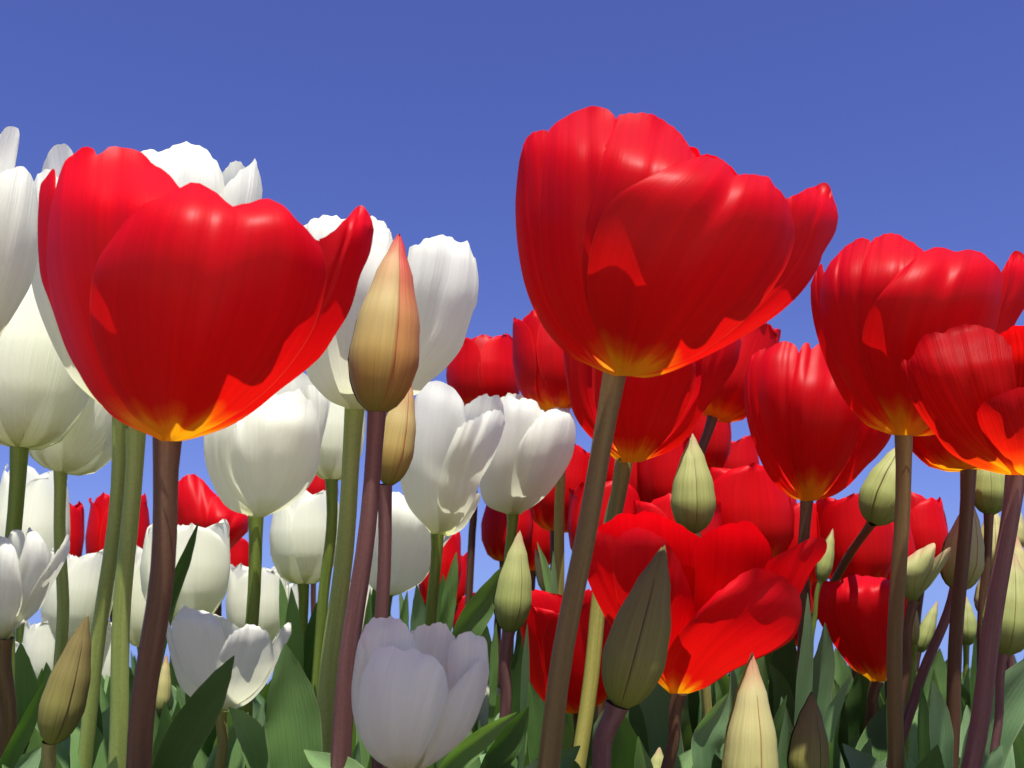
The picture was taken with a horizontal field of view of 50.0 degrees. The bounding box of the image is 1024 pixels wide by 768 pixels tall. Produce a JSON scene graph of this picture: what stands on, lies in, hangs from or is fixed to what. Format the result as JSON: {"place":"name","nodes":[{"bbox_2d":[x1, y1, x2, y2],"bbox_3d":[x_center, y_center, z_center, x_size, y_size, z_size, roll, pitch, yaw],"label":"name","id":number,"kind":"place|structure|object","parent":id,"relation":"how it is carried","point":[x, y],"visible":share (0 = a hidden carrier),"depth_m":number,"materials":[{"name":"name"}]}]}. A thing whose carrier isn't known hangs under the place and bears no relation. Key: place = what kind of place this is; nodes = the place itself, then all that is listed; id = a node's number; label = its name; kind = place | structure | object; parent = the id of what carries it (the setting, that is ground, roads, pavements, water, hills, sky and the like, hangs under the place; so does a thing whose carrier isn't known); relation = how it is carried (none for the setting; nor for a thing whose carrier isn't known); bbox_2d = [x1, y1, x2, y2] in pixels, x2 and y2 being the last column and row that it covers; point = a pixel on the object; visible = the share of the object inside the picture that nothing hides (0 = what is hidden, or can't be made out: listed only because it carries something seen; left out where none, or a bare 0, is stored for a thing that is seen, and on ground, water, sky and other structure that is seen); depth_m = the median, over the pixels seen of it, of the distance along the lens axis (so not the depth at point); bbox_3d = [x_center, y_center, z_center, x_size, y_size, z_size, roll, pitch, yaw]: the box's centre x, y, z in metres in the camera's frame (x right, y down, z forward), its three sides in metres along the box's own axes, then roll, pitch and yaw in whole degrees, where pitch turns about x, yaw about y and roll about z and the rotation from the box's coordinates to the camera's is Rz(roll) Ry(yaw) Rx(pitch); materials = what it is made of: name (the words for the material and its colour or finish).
{"place":"outdoors","nodes":[
{"label":"outdoors","id":0,"kind":"place"},
{"bbox_2d":[0,0,1023,683],"label":"sky","id":1,"kind":"structure","parent":0,"point":[420,115],"materials":[{"name":"blue"}]},
{"bbox_3d":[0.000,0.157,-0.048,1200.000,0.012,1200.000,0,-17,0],"label":"ground","id":2,"kind":"structure","parent":0,"visible":0},
{"bbox_2d":[0,126,37,335],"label":"white tulip","id":3,"kind":"object","parent":2,"relation":"on","point":[18,227],"visible":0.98,"depth_m":0.36,"materials":[{"name":"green plant"}]},
{"bbox_2d":[0,527,69,767],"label":"white tulip","id":4,"kind":"object","parent":2,"relation":"on","point":[29,572],"visible":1,"depth_m":0.37,"materials":[{"name":"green plant"}]},
{"bbox_2d":[0,464,69,642],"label":"white tulip","id":5,"kind":"object","parent":2,"relation":"on","point":[38,515],"visible":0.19,"depth_m":0.70,"materials":[{"name":"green plant"}]},
{"bbox_2d":[22,620,55,688],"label":"white tulip","id":6,"kind":"object","parent":2,"relation":"on","point":[38,643],"visible":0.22,"depth_m":0.61,"materials":[{"name":"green plant"}]},
{"bbox_2d":[0,284,88,754],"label":"white tulip","id":7,"kind":"object","parent":2,"relation":"on","point":[44,397],"visible":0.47,"depth_m":0.47,"materials":[{"name":"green plant"}]},
{"bbox_2d":[0,616,91,767],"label":"tulip bud","id":8,"kind":"object","parent":2,"relation":"on","point":[55,709],"visible":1,"depth_m":0.33,"materials":[{"name":"brown plant"}]},
{"bbox_2d":[15,396,111,753],"bbox_3d":[-0.221,0.154,0.513,0.048,0.326,0.112,8,-19,-24],"label":"white tulip","id":9,"kind":"object","parent":2,"relation":"on","point":[83,447],"visible":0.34,"depth_m":0.52,"materials":[{"name":"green plant"}]},
{"bbox_2d":[69,501,84,556],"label":"red tulip","id":10,"kind":"object","parent":2,"relation":"on","point":[77,527],"visible":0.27,"depth_m":0.86,"materials":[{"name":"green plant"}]},
{"bbox_2d":[41,548,114,702],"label":"white tulip","id":11,"kind":"object","parent":2,"relation":"on","point":[83,574],"visible":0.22,"depth_m":0.62,"materials":[{"name":"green plant"}]},
{"bbox_2d":[102,620,111,678],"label":"white tulip","id":12,"kind":"object","parent":2,"relation":"on","point":[106,665],"visible":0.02,"depth_m":0.64,"materials":[{"name":"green plant"}]},
{"bbox_2d":[26,144,198,767],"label":"white tulip","id":13,"kind":"object","parent":2,"relation":"on","point":[58,155],"visible":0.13,"depth_m":0.44,"materials":[{"name":"green plant"}]},
{"bbox_2d":[85,492,149,622],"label":"red tulip","id":14,"kind":"object","parent":2,"relation":"on","point":[96,527],"visible":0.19,"depth_m":0.76,"materials":[{"name":"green plant"}]},
{"bbox_2d":[106,677,130,712],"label":"tulip plant","id":15,"kind":"object","parent":2,"relation":"on","point":[108,692],"visible":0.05,"depth_m":0.55,"materials":[{"name":"green plant"}]},
{"bbox_2d":[104,654,170,720],"bbox_3d":[-0.200,0.243,0.576,0.046,0.194,0.033,-5,-18,16],"label":"tulip bud","id":16,"kind":"object","parent":2,"relation":"on","point":[164,691],"visible":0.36,"depth_m":0.58,"materials":[{"name":"beige plant"}]},
{"bbox_2d":[100,684,193,767],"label":"tulip plant","id":17,"kind":"object","parent":2,"relation":"on","point":[104,704],"visible":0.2,"depth_m":0.52,"materials":[{"name":"green plant"}]},
{"bbox_2d":[35,141,261,767],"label":"white tulip","id":18,"kind":"object","parent":2,"relation":"on","point":[234,183],"visible":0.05,"depth_m":0.43,"materials":[{"name":"green plant"}]},
{"bbox_2d":[130,545,170,712],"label":"white tulip","id":19,"kind":"object","parent":2,"relation":"on","point":[138,603],"visible":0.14,"depth_m":0.65,"materials":[{"name":"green plant"}]},
{"bbox_2d":[169,657,179,688],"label":"tulip plant","id":20,"kind":"object","parent":2,"relation":"on","point":[174,682],"visible":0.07,"depth_m":0.76,"materials":[{"name":"green plant"}]},
{"bbox_2d":[140,519,229,703],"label":"white tulip","id":21,"kind":"object","parent":2,"relation":"on","point":[205,585],"visible":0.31,"depth_m":0.59,"materials":[{"name":"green plant"}]},
{"bbox_2d":[2,146,373,767],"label":"red tulip","id":22,"kind":"object","parent":2,"relation":"on","point":[190,310],"visible":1,"depth_m":0.26,"materials":[{"name":"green plant"}]},
{"bbox_2d":[152,702,236,764],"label":"tulip plant","id":23,"kind":"object","parent":2,"relation":"on","point":[161,726],"visible":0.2,"depth_m":0.50,"materials":[{"name":"green plant"}]},
{"bbox_2d":[173,699,232,764],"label":"tulip plant","id":24,"kind":"object","parent":2,"relation":"on","point":[209,744],"visible":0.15,"depth_m":0.51,"materials":[{"name":"green plant"}]},
{"bbox_2d":[169,474,247,709],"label":"red tulip","id":25,"kind":"object","parent":2,"relation":"on","point":[201,503],"visible":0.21,"depth_m":0.68,"materials":[{"name":"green plant"}]},
{"bbox_2d":[176,685,264,729],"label":"tulip plant","id":26,"kind":"object","parent":2,"relation":"on","point":[260,717],"visible":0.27,"depth_m":0.54,"materials":[{"name":"green plant"}]},
{"bbox_2d":[166,605,290,767],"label":"white tulip","id":27,"kind":"object","parent":2,"relation":"on","point":[203,645],"visible":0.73,"depth_m":0.43,"materials":[{"name":"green plant"}]},
{"bbox_2d":[230,538,248,566],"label":"red tulip","id":28,"kind":"object","parent":2,"relation":"on","point":[239,551],"visible":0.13,"depth_m":1.00,"materials":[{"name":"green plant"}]},
{"bbox_2d":[226,564,288,700],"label":"white tulip","id":29,"kind":"object","parent":2,"relation":"on","point":[236,601],"visible":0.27,"depth_m":0.77,"materials":[{"name":"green plant"}]},
{"bbox_2d":[193,373,360,767],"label":"white tulip","id":30,"kind":"object","parent":2,"relation":"on","point":[261,461],"visible":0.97,"depth_m":0.48,"materials":[{"name":"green plant"}]},
{"bbox_2d":[286,583,297,605],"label":"white tulip","id":31,"kind":"object","parent":2,"relation":"on","point":[294,588],"visible":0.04,"depth_m":0.80,"materials":[{"name":"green plant"}]},
{"bbox_2d":[256,490,338,709],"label":"white tulip","id":32,"kind":"object","parent":2,"relation":"on","point":[297,534],"visible":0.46,"depth_m":0.65,"materials":[{"name":"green plant"}]},
{"bbox_2d":[253,402,371,746],"bbox_3d":[-0.107,0.168,0.561,0.056,0.327,0.111,6,-18,-20],"label":"white tulip","id":33,"kind":"object","parent":2,"relation":"on","point":[306,649],"visible":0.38,"depth_m":0.56,"materials":[{"name":"green plant"}]},
{"bbox_2d":[306,475,325,613],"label":"red tulip","id":34,"kind":"object","parent":2,"relation":"on","point":[317,485],"visible":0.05,"depth_m":0.94,"materials":[{"name":"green plant"}]},
{"bbox_2d":[313,684,354,756],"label":"tulip plant","id":35,"kind":"object","parent":2,"relation":"on","point":[353,736],"visible":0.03,"depth_m":0.54,"materials":[{"name":"green plant"}]},
{"bbox_2d":[264,234,419,767],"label":"tulip bud","id":36,"kind":"object","parent":2,"relation":"on","point":[383,359],"visible":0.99,"depth_m":0.34,"materials":[{"name":"orange plant"}]},
{"bbox_2d":[229,215,478,767],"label":"white tulip","id":37,"kind":"object","parent":2,"relation":"on","point":[444,270],"visible":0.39,"depth_m":0.41,"materials":[{"name":"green plant"}]},
{"bbox_2d":[371,386,415,767],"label":"tulip bud","id":38,"kind":"object","parent":2,"relation":"on","point":[399,440],"visible":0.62,"depth_m":0.38,"materials":[{"name":"brown plant"}]},
{"bbox_2d":[356,729,431,767],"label":"tulip plant","id":39,"kind":"object","parent":2,"relation":"on","point":[365,754],"visible":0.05,"depth_m":0.53,"materials":[{"name":"green plant"}]},
{"bbox_2d":[304,616,488,767],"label":"white tulip","id":40,"kind":"object","parent":2,"relation":"on","point":[417,695],"visible":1,"depth_m":0.29,"materials":[{"name":"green plant"}]},
{"bbox_2d":[369,492,451,628],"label":"white tulip","id":41,"kind":"object","parent":2,"relation":"on","point":[411,552],"visible":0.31,"depth_m":0.60,"materials":[{"name":"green plant"}]},
{"bbox_2d":[418,531,461,603],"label":"red tulip","id":42,"kind":"object","parent":2,"relation":"on","point":[452,547],"visible":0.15,"depth_m":0.80,"materials":[{"name":"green plant"}]},
{"bbox_2d":[400,381,504,631],"bbox_3d":[-0.043,0.167,0.549,0.049,0.323,0.119,6,-18,-20],"label":"white tulip","id":43,"kind":"object","parent":2,"relation":"on","point":[457,441],"visible":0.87,"depth_m":0.54,"materials":[{"name":"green plant"}]},
{"bbox_2d":[399,333,519,615],"bbox_3d":[-0.042,0.171,0.703,0.068,0.405,0.123,8,-19,-25],"label":"red tulip","id":44,"kind":"object","parent":2,"relation":"on","point":[480,365],"visible":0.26,"depth_m":0.71,"materials":[{"name":"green plant"}]},
{"bbox_2d":[454,552,466,613],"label":"red tulip","id":45,"kind":"object","parent":2,"relation":"on","point":[461,590],"visible":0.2,"depth_m":1.00,"materials":[{"name":"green plant"}]},
{"bbox_2d":[452,592,474,628],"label":"red tulip","id":46,"kind":"object","parent":2,"relation":"on","point":[460,607],"visible":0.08,"depth_m":1.00,"materials":[{"name":"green plant"}]},
{"bbox_2d":[434,531,531,767],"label":"tulip bud","id":47,"kind":"object","parent":2,"relation":"on","point":[503,593],"visible":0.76,"depth_m":0.45,"materials":[{"name":"green plant"}]},
{"bbox_2d":[471,684,499,732],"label":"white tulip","id":48,"kind":"object","parent":2,"relation":"on","point":[483,715],"visible":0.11,"depth_m":0.62,"materials":[{"name":"green plant"}]},
{"bbox_2d":[481,505,533,685],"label":"red tulip","id":49,"kind":"object","parent":2,"relation":"on","point":[493,529],"visible":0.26,"depth_m":0.73,"materials":[{"name":"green plant"}]},
{"bbox_2d":[474,393,575,767],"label":"white tulip","id":50,"kind":"object","parent":2,"relation":"on","point":[528,465],"visible":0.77,"depth_m":0.58,"materials":[{"name":"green plant"}]},
{"bbox_2d":[526,518,549,590],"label":"red tulip","id":51,"kind":"object","parent":2,"relation":"on","point":[540,536],"visible":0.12,"depth_m":0.75,"materials":[{"name":"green plant"}]},
{"bbox_2d":[535,549,545,590],"bbox_3d":[0.032,0.233,0.656,0.026,0.259,0.072,-8,-19,25],"label":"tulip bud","id":52,"kind":"object","parent":2,"relation":"on","point":[539,574],"visible":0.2,"depth_m":0.66,"materials":[{"name":"green plant"}]},
{"bbox_2d":[513,310,573,738],"bbox_3d":[0.022,0.151,0.593,0.042,0.378,0.112,0,-17,0],"label":"red tulip","id":53,"kind":"object","parent":2,"relation":"on","point":[539,366],"visible":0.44,"depth_m":0.59,"materials":[{"name":"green plant"}]},
{"bbox_2d":[439,545,670,767],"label":"tulip bud","id":54,"kind":"object","parent":2,"relation":"on","point":[634,654],"visible":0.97,"depth_m":0.32,"materials":[{"name":"green plant"}]},
{"bbox_2d":[529,444,589,569],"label":"red tulip","id":55,"kind":"object","parent":2,"relation":"on","point":[542,512],"visible":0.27,"depth_m":0.65,"materials":[{"name":"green plant"}]},
{"bbox_2d":[520,497,610,767],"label":"red tulip","id":56,"kind":"object","parent":2,"relation":"on","point":[541,621],"visible":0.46,"depth_m":0.48,"materials":[{"name":"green plant"}]},
{"bbox_2d":[562,710,628,748],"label":"tulip plant","id":57,"kind":"object","parent":2,"relation":"on","point":[567,741],"visible":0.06,"depth_m":0.53,"materials":[{"name":"green plant"}]},
{"bbox_2d":[567,481,639,767],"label":"red tulip","id":58,"kind":"object","parent":2,"relation":"on","point":[575,497],"visible":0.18,"depth_m":0.60,"materials":[{"name":"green plant"}]},
{"bbox_2d":[606,455,640,500],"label":"red tulip","id":59,"kind":"object","parent":2,"relation":"on","point":[633,481],"visible":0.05,"depth_m":0.65,"materials":[{"name":"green plant"}]},
{"bbox_2d":[527,338,741,767],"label":"red tulip","id":60,"kind":"object","parent":2,"relation":"on","point":[659,415],"visible":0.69,"depth_m":0.44,"materials":[{"name":"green plant"}]},
{"bbox_2d":[608,697,692,767],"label":"tulip bud","id":61,"kind":"object","parent":2,"relation":"on","point":[630,746],"visible":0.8,"depth_m":0.41,"materials":[{"name":"green plant"}]},
{"bbox_2d":[637,437,699,735],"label":"red tulip","id":62,"kind":"object","parent":2,"relation":"on","point":[655,476],"visible":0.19,"depth_m":0.63,"materials":[{"name":"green plant"}]},
{"bbox_2d":[515,106,837,767],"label":"red tulip","id":63,"kind":"object","parent":2,"relation":"on","point":[650,245],"visible":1,"depth_m":0.26,"materials":[{"name":"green plant"}]},
{"bbox_2d":[633,493,721,751],"bbox_3d":[0.084,0.191,0.543,0.049,0.273,0.067,0,-17,0],"label":"red tulip","id":64,"kind":"object","parent":2,"relation":"on","point":[661,506],"visible":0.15,"depth_m":0.56,"materials":[{"name":"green plant"}]},
{"bbox_2d":[671,433,729,767],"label":"tulip bud","id":65,"kind":"object","parent":2,"relation":"on","point":[693,502],"visible":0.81,"depth_m":0.43,"materials":[{"name":"green plant"}]},
{"bbox_2d":[588,511,826,767],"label":"red tulip","id":66,"kind":"object","parent":2,"relation":"on","point":[736,591],"visible":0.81,"depth_m":0.36,"materials":[{"name":"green plant"}]},
{"bbox_2d":[639,322,780,767],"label":"red tulip","id":67,"kind":"object","parent":2,"relation":"on","point":[726,405],"visible":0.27,"depth_m":0.61,"materials":[{"name":"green plant"}]},
{"bbox_2d":[688,415,731,718],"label":"red tulip","id":68,"kind":"object","parent":2,"relation":"on","point":[717,453],"visible":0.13,"depth_m":0.67,"materials":[{"name":"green plant"}]},
{"bbox_2d":[640,529,834,767],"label":"tulip bud","id":69,"kind":"object","parent":2,"relation":"on","point":[655,703],"visible":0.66,"depth_m":0.48,"materials":[{"name":"green plant"}]},
{"bbox_2d":[723,435,759,674],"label":"red tulip","id":70,"kind":"object","parent":2,"relation":"on","point":[743,451],"visible":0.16,"depth_m":0.77,"materials":[{"name":"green plant"}]},
{"bbox_2d":[722,652,778,767],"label":"tulip bud","id":71,"kind":"object","parent":2,"relation":"on","point":[750,738],"visible":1,"depth_m":0.32,"materials":[{"name":"beige plant"}]},
{"bbox_2d":[707,462,794,740],"bbox_3d":[0.125,0.194,0.589,0.060,0.295,0.096,0,-17,0],"label":"red tulip","id":72,"kind":"object","parent":2,"relation":"on","point":[757,497],"visible":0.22,"depth_m":0.58,"materials":[{"name":"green plant"}]},
{"bbox_2d":[711,692,829,767],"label":"tulip bud","id":73,"kind":"object","parent":2,"relation":"on","point":[808,747],"visible":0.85,"depth_m":0.40,"materials":[{"name":"brown plant"}]},
{"bbox_2d":[794,589,812,646],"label":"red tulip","id":74,"kind":"object","parent":2,"relation":"on","point":[796,638],"depth_m":0.67,"materials":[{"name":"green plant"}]},
{"bbox_2d":[788,503,827,588],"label":"red tulip","id":75,"kind":"object","parent":2,"relation":"on","point":[813,531],"visible":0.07,"depth_m":0.63,"materials":[{"name":"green plant"}]},
{"bbox_2d":[729,341,890,747],"bbox_3d":[0.144,0.149,0.500,0.073,0.328,0.118,0,-17,0],"label":"red tulip","id":76,"kind":"object","parent":2,"relation":"on","point":[814,436],"visible":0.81,"depth_m":0.50,"materials":[{"name":"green plant"}]},
{"bbox_2d":[778,697,845,767],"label":"tulip plant","id":77,"kind":"object","parent":2,"relation":"on","point":[787,727],"visible":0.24,"depth_m":0.50,"materials":[{"name":"green plant"}]},
{"bbox_2d":[768,574,906,767],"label":"red tulip","id":78,"kind":"object","parent":2,"relation":"on","point":[852,613],"visible":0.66,"depth_m":0.51,"materials":[{"name":"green plant"}]},
{"bbox_2d":[811,448,895,619],"bbox_3d":[0.175,0.199,0.570,0.037,0.276,0.314,-1,-17,4],"label":"tulip bud","id":79,"kind":"object","parent":2,"relation":"on","point":[876,501],"visible":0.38,"depth_m":0.46,"materials":[{"name":"green plant"}]},
{"bbox_2d":[816,493,892,705],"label":"red tulip","id":80,"kind":"object","parent":2,"relation":"on","point":[844,519],"visible":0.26,"depth_m":0.61,"materials":[{"name":"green plant"}]},
{"bbox_2d":[846,600,919,763],"bbox_3d":[0.180,0.209,0.514,0.056,0.221,0.070,-11,-20,31],"label":"tulip bud","id":81,"kind":"object","parent":2,"relation":"on","point":[856,705],"visible":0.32,"depth_m":0.56,"materials":[{"name":"green plant"}]},
{"bbox_2d":[787,506,984,767],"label":"tulip bud","id":82,"kind":"object","parent":2,"relation":"on","point":[825,688],"visible":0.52,"depth_m":0.49,"materials":[{"name":"green plant"}]},
{"bbox_2d":[823,543,950,767],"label":"tulip bud","id":83,"kind":"object","parent":2,"relation":"on","point":[924,567],"visible":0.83,"depth_m":0.46,"materials":[{"name":"green plant"}]},
{"bbox_2d":[884,521,915,703],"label":"red tulip","id":84,"kind":"object","parent":2,"relation":"on","point":[911,548],"visible":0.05,"depth_m":0.66,"materials":[{"name":"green plant"}]},
{"bbox_2d":[878,601,946,708],"bbox_3d":[0.212,0.228,0.578,0.048,0.223,0.068,-10,-20,30],"label":"tulip bud","id":85,"kind":"object","parent":2,"relation":"on","point":[928,626],"visible":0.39,"depth_m":0.60,"materials":[{"name":"green plant"}]},
{"bbox_2d":[880,491,947,703],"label":"red tulip","id":86,"kind":"object","parent":2,"relation":"on","point":[928,522],"visible":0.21,"depth_m":0.69,"materials":[{"name":"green plant"}]},
{"bbox_2d":[811,233,1023,767],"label":"red tulip","id":87,"kind":"object","parent":2,"relation":"on","point":[882,305],"visible":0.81,"depth_m":0.38,"materials":[{"name":"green plant"}]},
{"bbox_2d":[927,669,939,710],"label":"tulip plant","id":88,"kind":"object","parent":2,"relation":"on","point":[934,678],"visible":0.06,"depth_m":0.55,"materials":[{"name":"green plant"}]},
{"bbox_2d":[908,435,981,767],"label":"red tulip","id":89,"kind":"object","parent":2,"relation":"on","point":[931,451],"visible":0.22,"depth_m":0.47,"materials":[{"name":"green plant"}]},
{"bbox_2d":[886,554,1023,767],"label":"tulip bud","id":90,"kind":"object","parent":2,"relation":"on","point":[934,727],"visible":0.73,"depth_m":0.40,"materials":[{"name":"green plant"}]},
{"bbox_2d":[917,513,1000,729],"bbox_3d":[0.243,0.198,0.557,0.039,0.267,0.066,9,-19,-27],"label":"tulip bud","id":91,"kind":"object","parent":2,"relation":"on","point":[938,665],"visible":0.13,"depth_m":0.58,"materials":[{"name":"green plant"}]},
{"bbox_2d":[901,324,1023,767],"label":"red tulip","id":92,"kind":"object","parent":2,"relation":"on","point":[964,383],"visible":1,"depth_m":0.35,"materials":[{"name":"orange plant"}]},
{"bbox_2d":[963,668,968,693],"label":"tulip plant","id":93,"kind":"object","parent":2,"relation":"on","point":[966,683],"visible":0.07,"depth_m":0.60,"materials":[{"name":"green plant"}]},
{"bbox_2d":[961,596,976,678],"bbox_3d":[0.281,0.248,0.660,0.031,0.232,0.067,1,-17,-4],"label":"tulip bud","id":94,"kind":"object","parent":2,"relation":"on","point":[970,627],"visible":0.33,"depth_m":0.66,"materials":[{"name":"green plant"}]},
{"bbox_2d":[961,577,980,696],"bbox_3d":[0.265,0.221,0.592,0.047,0.244,0.056,0,-17,0],"label":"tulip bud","id":95,"kind":"object","parent":2,"relation":"on","point":[976,595],"visible":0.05,"depth_m":0.60,"materials":[{"name":"green plant"}]},
{"bbox_2d":[958,469,1014,767],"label":"tulip bud","id":96,"kind":"object","parent":2,"relation":"on","point":[989,493],"visible":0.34,"depth_m":0.50,"materials":[{"name":"green plant"}]},
{"bbox_2d":[961,696,1023,736],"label":"tulip plant","id":97,"kind":"object","parent":2,"relation":"on","point":[964,707],"visible":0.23,"depth_m":0.55,"materials":[{"name":"green plant"}]},
{"bbox_2d":[970,537,1023,708],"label":"tulip bud","id":98,"kind":"object","parent":2,"relation":"on","point":[1019,551],"visible":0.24,"depth_m":0.54,"materials":[{"name":"green plant"}]},
{"bbox_2d":[1013,730,1023,767],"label":"tulip plant","id":99,"kind":"object","parent":2,"relation":"on","point":[1018,746],"visible":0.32,"depth_m":0.52,"materials":[{"name":"green plant"}]},
{"bbox_2d":[1017,513,1023,546],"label":"tulip bud","id":100,"kind":"object","parent":2,"relation":"on","point":[1020,534],"visible":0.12,"depth_m":0.60,"materials":[{"name":"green plant"}]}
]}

